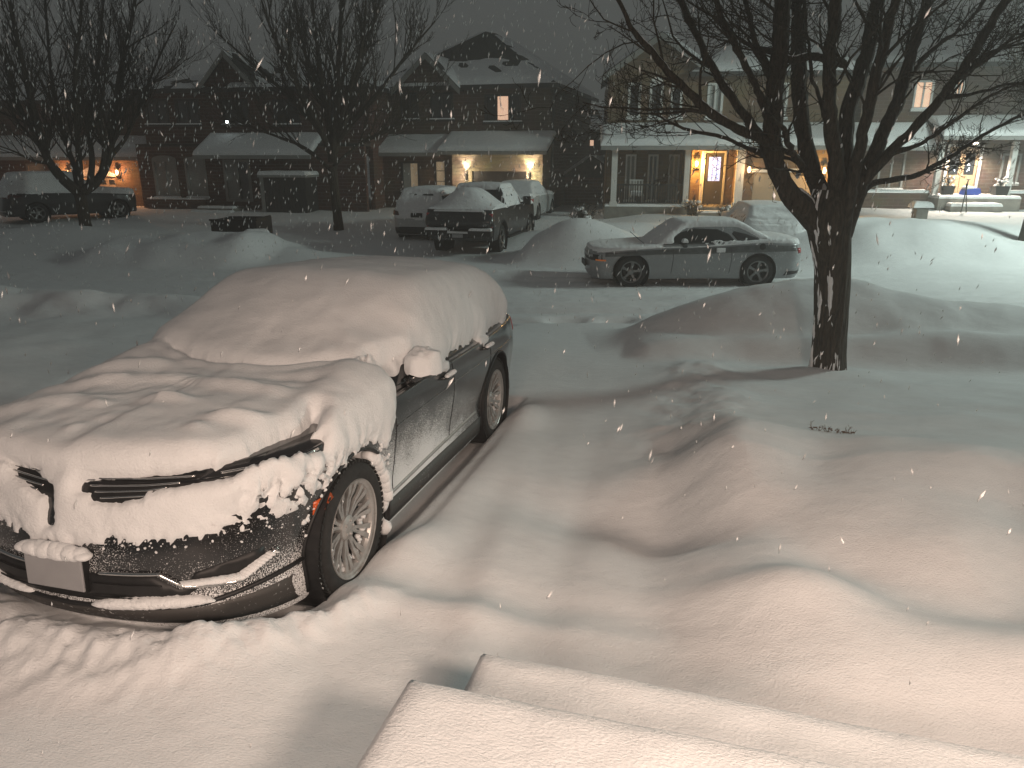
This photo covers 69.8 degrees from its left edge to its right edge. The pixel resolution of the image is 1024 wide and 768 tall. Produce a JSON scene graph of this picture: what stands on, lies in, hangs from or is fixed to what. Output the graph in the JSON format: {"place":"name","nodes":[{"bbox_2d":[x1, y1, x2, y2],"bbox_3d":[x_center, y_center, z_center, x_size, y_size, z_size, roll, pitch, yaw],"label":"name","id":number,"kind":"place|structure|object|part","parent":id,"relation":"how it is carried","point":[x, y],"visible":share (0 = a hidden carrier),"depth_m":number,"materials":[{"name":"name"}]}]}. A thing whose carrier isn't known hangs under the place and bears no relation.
{"place":"outdoors","nodes":[
{"label":"outdoors","id":0,"kind":"place"},
{"bbox_2d":[0,285,200,405],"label":"neighbour lawn","id":1,"kind":"structure","parent":0,"point":[45,336],"depth_m":9.71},
{"bbox_2d":[0,300,695,767],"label":"driveway","id":2,"kind":"structure","parent":0,"point":[526,506],"depth_m":3.61,"materials":[{"name":"white snow"}]},
{"bbox_2d":[0,255,512,626],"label":"parked car","id":3,"kind":"object","parent":2,"relation":"on","point":[222,503],"visible":0.98,"depth_m":3.73,"materials":[{"name":"black paint"}]},
{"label":"side window","id":4,"kind":"part","parent":3,"relation":"part of","materials":[{"name":"black glass"}]},
{"bbox_2d":[356,654,1023,767],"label":"porch","id":5,"kind":"object","parent":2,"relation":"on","point":[499,712],"visible":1,"depth_m":2.30,"materials":[{"name":"concrete"}]},
{"bbox_2d":[0,161,1023,270],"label":"yards","id":6,"kind":"structure","parent":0,"point":[943,238],"depth_m":20.79,"materials":[{"name":"white snow"}]},
{"bbox_2d":[0,171,136,222],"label":"parked car","id":7,"kind":"object","parent":6,"relation":"on","point":[49,185],"visible":0.8,"depth_m":28.15,"materials":[{"name":"black paint"}]},
{"bbox_2d":[0,71,153,205],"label":"brick house","id":8,"kind":"structure","parent":6,"relation":"on","point":[131,177],"depth_m":35.49,"materials":[{"name":"brown brick"}]},
{"bbox_2d":[25,164,44,170],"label":"window","id":9,"kind":"structure","parent":8,"relation":"in","point":[29,167],"depth_m":36.20,"materials":[{"name":"grey glass"}]},
{"bbox_2d":[48,105,73,134],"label":"window","id":10,"kind":"structure","parent":8,"relation":"in","point":[61,105],"depth_m":36.00,"materials":[{"name":"black glass"}]},
{"bbox_2d":[84,177,115,186],"bbox_3d":[-20.022,-9.109,35.799,1.857,1.934,0.080,2,18,7],"label":"garage door","id":11,"kind":"structure","parent":8,"relation":"in","point":[108,181],"depth_m":35.52,"materials":[{"name":"brown wood"}]},
{"bbox_2d":[92,109,108,134],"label":"window","id":12,"kind":"structure","parent":8,"relation":"in","point":[105,113],"depth_m":35.75,"materials":[{"name":"black glass"}]},
{"bbox_2d":[114,167,119,175],"bbox_3d":[-18.888,-10.167,35.102,0.180,0.430,0.196,2,18,7],"label":"wall lamp","id":13,"kind":"object","parent":8,"relation":"attached to","point":[117,172],"visible":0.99,"depth_m":35.08,"materials":[{"name":"glass"}]},
{"bbox_2d":[0,0,230,225],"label":"street tree","id":14,"kind":"object","parent":6,"relation":"on","point":[67,183],"visible":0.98,"depth_m":25.31,"materials":[{"name":"brown plant"}]},
{"bbox_2d":[209,215,272,233],"bbox_3d":[-8.170,-4.764,22.600,1.823,0.750,1.480,1,17,3],"label":"utility trailer","id":15,"kind":"object","parent":6,"relation":"on","point":[236,224],"visible":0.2,"depth_m":22.11,"materials":[{"name":"black metal"}]},
{"bbox_2d":[125,50,394,212],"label":"brick house","id":16,"kind":"structure","parent":6,"relation":"on","point":[162,119],"depth_m":33.15,"materials":[{"name":"brown brick"}]},
{"bbox_2d":[144,99,171,126],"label":"window","id":17,"kind":"structure","parent":16,"relation":"in","point":[159,117],"depth_m":33.97,"materials":[{"name":"grey glass"}]},
{"bbox_2d":[151,155,181,197],"bbox_3d":[-15.986,-9.548,33.937,1.361,1.951,0.220,3,18,11],"label":"window","id":18,"kind":"structure","parent":16,"relation":"in","point":[161,165],"depth_m":33.95,"materials":[{"name":"grey glass"}]},
{"bbox_2d":[174,99,201,126],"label":"window","id":19,"kind":"structure","parent":16,"relation":"in","point":[188,113],"depth_m":33.67,"materials":[{"name":"grey glass"}]},
{"bbox_2d":[183,157,210,199],"bbox_3d":[-14.456,-9.436,33.646,1.186,1.875,0.220,3,18,11],"label":"window","id":20,"kind":"structure","parent":16,"relation":"in","point":[197,174],"depth_m":33.68,"materials":[{"name":"grey glass"}]},
{"bbox_2d":[221,99,250,126],"bbox_3d":[-12.502,-12.261,33.200,1.442,1.163,0.220,3,18,11],"label":"window","id":21,"kind":"structure","parent":16,"relation":"in","point":[242,101],"depth_m":33.19,"materials":[{"name":"grey glass"}]},
{"bbox_2d":[222,160,252,201],"bbox_3d":[-12.417,-9.229,33.315,1.332,1.837,0.150,3,18,11],"label":"window","id":22,"kind":"structure","parent":16,"relation":"in","point":[232,187],"depth_m":33.31,"materials":[{"name":"glass"}]},
{"bbox_2d":[272,99,301,126],"bbox_3d":[-10.043,-12.088,32.732,1.381,1.148,0.220,3,18,11],"label":"window","id":23,"kind":"structure","parent":16,"relation":"in","point":[295,116],"depth_m":32.75,"materials":[{"name":"grey glass"}]},
{"bbox_2d":[329,99,354,126],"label":"window","id":24,"kind":"structure","parent":16,"relation":"in","point":[330,99],"depth_m":32.28,"materials":[{"name":"grey glass"}]},
{"bbox_2d":[257,170,318,212],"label":"storage shed","id":25,"kind":"structure","parent":6,"relation":"on","point":[280,188],"depth_m":31.75,"materials":[{"name":"grey"}]},
{"bbox_2d":[157,0,468,230],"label":"street tree","id":26,"kind":"object","parent":6,"relation":"on","point":[335,136],"visible":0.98,"depth_m":25.10,"materials":[{"name":"brown plant"}]},
{"bbox_2d":[393,185,456,236],"bbox_3d":[-2.581,-6.193,26.112,1.889,1.742,4.524,4,18,14],"label":"parked car","id":27,"kind":"object","parent":6,"relation":"on","point":[410,225],"visible":0.56,"depth_m":24.18,"materials":[{"name":"paint"}]},
{"bbox_2d":[425,181,534,251],"bbox_3d":[-0.837,-5.528,23.831,2.600,2.010,5.960,4,17,14],"label":"pickup truck","id":28,"kind":"object","parent":6,"relation":"on","point":[470,224],"visible":0.98,"depth_m":21.53,"materials":[{"name":"black paint"}]},
{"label":"rear window","id":29,"kind":"part","parent":28,"relation":"part of","materials":[{"name":"black glass"}]},
{"bbox_2d":[366,32,598,207],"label":"brick house","id":30,"kind":"structure","parent":6,"relation":"on","point":[549,155],"depth_m":33.07,"materials":[{"name":"grey"}]},
{"bbox_2d":[400,162,418,193],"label":"window","id":31,"kind":"structure","parent":30,"relation":"in","point":[408,180],"depth_m":33.79,"materials":[{"name":"grey glass"}]},
{"bbox_2d":[400,92,418,120],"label":"window","id":32,"kind":"structure","parent":30,"relation":"in","point":[411,94],"depth_m":33.81,"materials":[{"name":"grey glass"}]},
{"bbox_2d":[434,160,445,184],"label":"window","id":33,"kind":"structure","parent":30,"relation":"in","point":[440,166],"depth_m":33.36,"materials":[{"name":"grey glass"}]},
{"bbox_2d":[429,92,454,121],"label":"window","id":34,"kind":"structure","parent":30,"relation":"in","point":[436,104],"depth_m":33.42,"materials":[{"name":"grey glass"}]},
{"bbox_2d":[473,171,525,181],"bbox_3d":[-0.540,-8.296,32.677,2.501,2.254,0.075,5,18,15],"label":"garage door","id":35,"kind":"structure","parent":30,"relation":"in","point":[491,176],"depth_m":32.41,"materials":[{"name":"beige metal"}]},
{"bbox_2d":[483,94,522,123],"bbox_3d":[-0.405,-12.242,32.692,1.830,1.239,0.220,5,18,15],"label":"window","id":36,"kind":"structure","parent":30,"relation":"in","point":[506,99],"depth_m":32.70,"materials":[{"name":"grey glass"}]},
{"bbox_2d":[502,179,553,219],"bbox_3d":[0.504,-7.709,30.511,1.832,1.564,4.618,4,18,14],"label":"parked car","id":37,"kind":"object","parent":6,"relation":"on","point":[537,190],"visible":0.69,"depth_m":29.20,"materials":[{"name":"paint"}]},
{"bbox_2d":[563,155,603,204],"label":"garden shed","id":38,"kind":"structure","parent":6,"relation":"on","point":[589,173],"depth_m":35.74,"materials":[{"name":"grey wood"}]},
{"bbox_2d":[568,198,602,218],"bbox_3d":[2.346,-5.726,24.399,0.986,0.963,1.016,-8,19,-25],"label":"shrub","id":39,"kind":"object","parent":6,"relation":"on","point":[581,213],"visible":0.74,"depth_m":24.30,"materials":[{"name":"plant"}]},
{"bbox_2d":[590,109,603,154],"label":"distant house","id":40,"kind":"structure","parent":6,"relation":"on","point":[596,143],"depth_m":44.55,"materials":[{"name":"red brick"}]},
{"bbox_2d":[590,139,594,146],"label":"window","id":41,"kind":"structure","parent":40,"relation":"in","point":[592,142],"depth_m":44.52,"materials":[{"name":"grey"}]},
{"bbox_2d":[681,191,710,215],"bbox_3d":[7.045,-6.917,28.116,1.325,0.974,1.214,0,17,0],"label":"shrub","id":42,"kind":"object","parent":6,"relation":"on","point":[687,203],"visible":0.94,"depth_m":28.14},
{"bbox_2d":[715,197,735,215],"bbox_3d":[7.724,-6.315,26.571,0.845,0.981,1.167,0,17,0],"label":"shrub","id":43,"kind":"object","parent":6,"relation":"on","point":[723,207],"visible":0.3,"depth_m":26.52,"materials":[{"name":"plant"}]},
{"bbox_2d":[600,18,870,218],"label":"brick house","id":44,"kind":"structure","parent":6,"relation":"on","point":[650,157],"depth_m":28.93,"materials":[{"name":"brick"}]},
{"bbox_2d":[623,154,636,201],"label":"window","id":45,"kind":"structure","parent":44,"relation":"in","point":[630,166],"depth_m":30.19,"materials":[{"name":"grey glass"}]},
{"bbox_2d":[626,83,641,119],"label":"window","id":46,"kind":"structure","parent":44,"relation":"in","point":[631,118],"depth_m":29.40,"materials":[{"name":"grey glass"}]},
{"bbox_2d":[629,179,643,201],"bbox_3d":[5.019,-7.730,29.629,0.560,1.000,0.520,2,18,5],"label":"porch chair","id":47,"kind":"object","parent":44,"relation":"on","point":[636,180],"visible":0.56,"depth_m":29.70,"materials":[{"name":"white paint"}]},
{"bbox_2d":[645,154,658,201],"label":"window","id":48,"kind":"structure","parent":44,"relation":"in","point":[652,175],"depth_m":30.13,"materials":[{"name":"grey glass"}]},
{"bbox_2d":[647,77,663,119],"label":"window","id":49,"kind":"structure","parent":44,"relation":"in","point":[652,92],"depth_m":29.22,"materials":[{"name":"black glass"}]},
{"bbox_2d":[665,154,679,202],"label":"window","id":50,"kind":"structure","parent":44,"relation":"in","point":[674,164],"depth_m":30.04,"materials":[{"name":"grey glass"}]},
{"bbox_2d":[668,83,682,119],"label":"window","id":51,"kind":"structure","parent":44,"relation":"in","point":[677,95],"depth_m":29.22,"materials":[{"name":"grey glass"}]},
{"bbox_2d":[694,157,698,167],"bbox_3d":[7.479,-8.958,29.709,0.180,0.430,0.196,2,18,5],"label":"wall lamp","id":52,"kind":"object","parent":44,"relation":"attached to","point":[696,163],"visible":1,"depth_m":29.68,"materials":[{"name":"glass"}]},
{"bbox_2d":[702,153,724,203],"bbox_3d":[8.212,-8.381,29.958,0.764,2.006,0.130,2,18,5],"label":"front door","id":53,"kind":"structure","parent":44,"relation":"in","point":[710,185],"depth_m":29.98,"materials":[{"name":"brown wood"}]},
{"bbox_2d":[704,83,723,119],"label":"window","id":54,"kind":"structure","parent":44,"relation":"in","point":[716,101],"depth_m":29.04,"materials":[{"name":"white paint"}]},
{"bbox_2d":[746,163,751,174],"bbox_3d":[9.106,-8.268,28.175,0.180,0.430,0.196,2,18,5],"label":"wall lamp","id":55,"kind":"object","parent":44,"relation":"attached to","point":[749,169],"visible":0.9,"depth_m":28.12,"materials":[{"name":"glass"}]},
{"bbox_2d":[752,172,810,200],"bbox_3d":[10.518,-7.056,28.640,2.345,2.308,0.062,2,18,5],"label":"garage door","id":56,"kind":"structure","parent":44,"relation":"in","point":[761,190],"depth_m":28.48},
{"bbox_2d":[783,83,788,119],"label":"window","id":57,"kind":"structure","parent":44,"relation":"in","point":[786,94],"depth_m":28.78,"materials":[{"name":"grey glass"}]},
{"bbox_2d":[822,164,826,174],"bbox_3d":[11.885,-8.160,27.917,0.180,0.430,0.196,2,18,5],"label":"wall lamp","id":58,"kind":"object","parent":44,"relation":"attached to","point":[823,170],"visible":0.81,"depth_m":27.88,"materials":[{"name":"glass"}]},
{"bbox_2d":[721,200,805,234],"bbox_3d":[7.967,-5.114,23.716,2.140,1.651,4.818,2,18,7],"label":"parked car","id":59,"kind":"object","parent":6,"relation":"on","point":[767,214],"visible":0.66,"depth_m":21.53,"materials":[{"name":"white paint"}]},
{"bbox_2d":[908,201,933,218],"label":"stone pillar","id":60,"kind":"structure","parent":6,"relation":"on","point":[920,209],"depth_m":25.67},
{"bbox_2d":[846,10,1023,211],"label":"brick house","id":61,"kind":"structure","parent":6,"relation":"on","point":[980,174],"depth_m":30.45,"materials":[{"name":"white paint"}]},
{"bbox_2d":[875,152,906,189],"bbox_3d":[16.193,-9.065,31.369,1.175,1.633,0.220,2,18,5],"label":"window","id":62,"kind":"structure","parent":61,"relation":"in","point":[905,153],"depth_m":31.35,"materials":[{"name":"white glass"}]},
{"bbox_2d":[910,80,935,111],"bbox_3d":[17.018,-11.926,30.390,0.885,1.204,0.220,2,18,5],"label":"window","id":63,"kind":"structure","parent":61,"relation":"in","point":[922,97],"depth_m":30.40,"materials":[{"name":"beige glass"}]},
{"bbox_2d":[940,171,964,194],"bbox_3d":[18.088,-8.262,30.144,0.830,1.085,0.651,16,24,42],"label":"plant pot","id":64,"kind":"object","parent":61,"relation":"on","point":[949,190],"visible":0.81,"depth_m":30.15,"materials":[{"name":"grey stone"}]},
{"bbox_2d":[946,147,963,193],"bbox_3d":[18.742,-9.031,31.199,0.605,2.000,0.050,2,18,5],"label":"door","id":65,"kind":"structure","parent":61,"relation":"in","point":[955,173],"depth_m":31.21,"materials":[{"name":"yellow wood"}]},
{"bbox_2d":[954,80,965,97],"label":"window","id":66,"kind":"structure","parent":61,"relation":"in","point":[961,85],"depth_m":30.16,"materials":[{"name":"beige glass"}]},
{"bbox_2d":[957,147,979,193],"bbox_3d":[19.356,-9.012,31.138,0.605,2.000,0.050,2,18,5],"label":"front door","id":67,"kind":"structure","parent":61,"relation":"in","point":[971,172],"depth_m":31.15,"materials":[{"name":"yellow wood"}]},
{"bbox_2d":[958,186,981,194],"bbox_3d":[18.790,-7.922,30.083,0.780,0.393,0.320,-2,18,-5],"label":"plastic sled","id":68,"kind":"object","parent":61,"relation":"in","point":[971,190],"visible":0.87,"depth_m":29.95,"materials":[{"name":"blue plastic"}]},
{"bbox_2d":[990,170,1014,194],"bbox_3d":[20.082,-8.216,30.022,0.722,1.070,0.542,2,18,5],"label":"plant pot","id":69,"kind":"object","parent":61,"relation":"on","point":[998,190],"visible":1,"depth_m":29.91,"materials":[{"name":"black metal"}]},
{"bbox_2d":[996,154,1022,185],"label":"window","id":70,"kind":"structure","parent":61,"relation":"in","point":[1020,158],"depth_m":30.86,"materials":[{"name":"white plastic"}]},
{"bbox_2d":[960,179,970,212],"bbox_3d":[17.967,-7.422,29.140,0.245,1.392,0.102,-7,19,-22],"label":"snow shovel","id":71,"kind":"object","parent":6,"relation":"on","point":[964,194],"visible":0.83,"depth_m":29.09,"materials":[{"name":"black metal"}]},
{"bbox_2d":[984,0,1023,240],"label":"street tree","id":72,"kind":"object","parent":6,"relation":"on","point":[1021,236],"visible":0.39,"depth_m":23.41,"materials":[{"name":"brown plant"}]},
{"bbox_2d":[0,267,1023,327],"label":"road","id":73,"kind":"structure","parent":0,"point":[521,290],"depth_m":17.05,"materials":[{"name":"white snow"}]},
{"bbox_2d":[581,216,800,286],"bbox_3d":[4.250,-3.259,17.713,5.071,1.534,2.180,-1,17,-2],"label":"parked car","id":74,"kind":"object","parent":73,"relation":"on","point":[780,257],"visible":0.98,"depth_m":16.91,"materials":[{"name":"silver metal"}]},
{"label":"side window","id":75,"kind":"part","parent":74,"relation":"part of","materials":[{"name":"black glass"}]},
{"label":"quarter window","id":76,"kind":"part","parent":74,"relation":"part of","materials":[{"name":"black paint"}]},
{"bbox_2d":[0,0,1023,755],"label":"falling snow","id":77,"kind":"structure","parent":0,"point":[402,182],"depth_m":9.71,"materials":[{"name":"white snow"}]},
{"bbox_2d":[0,0,1023,160],"label":"sky","id":78,"kind":"structure","parent":0,"point":[547,10],"materials":[{"name":"grey"}]},
{"bbox_2d":[656,278,1023,755],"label":"front lawn","id":79,"kind":"structure","parent":0,"point":[752,615],"depth_m":4.35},
{"bbox_2d":[478,0,1023,370],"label":"maple tree","id":80,"kind":"object","parent":79,"relation":"on","point":[837,204],"visible":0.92,"depth_m":8.32,"materials":[{"name":"brown plant"}]},
{"bbox_2d":[808,421,856,433],"bbox_3d":[2.495,0.364,5.716,0.358,0.122,0.114,7,19,20],"label":"garden plant","id":81,"kind":"object","parent":79,"relation":"on","point":[838,431],"visible":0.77,"depth_m":5.73,"materials":[{"name":"brown plant"}]}
]}

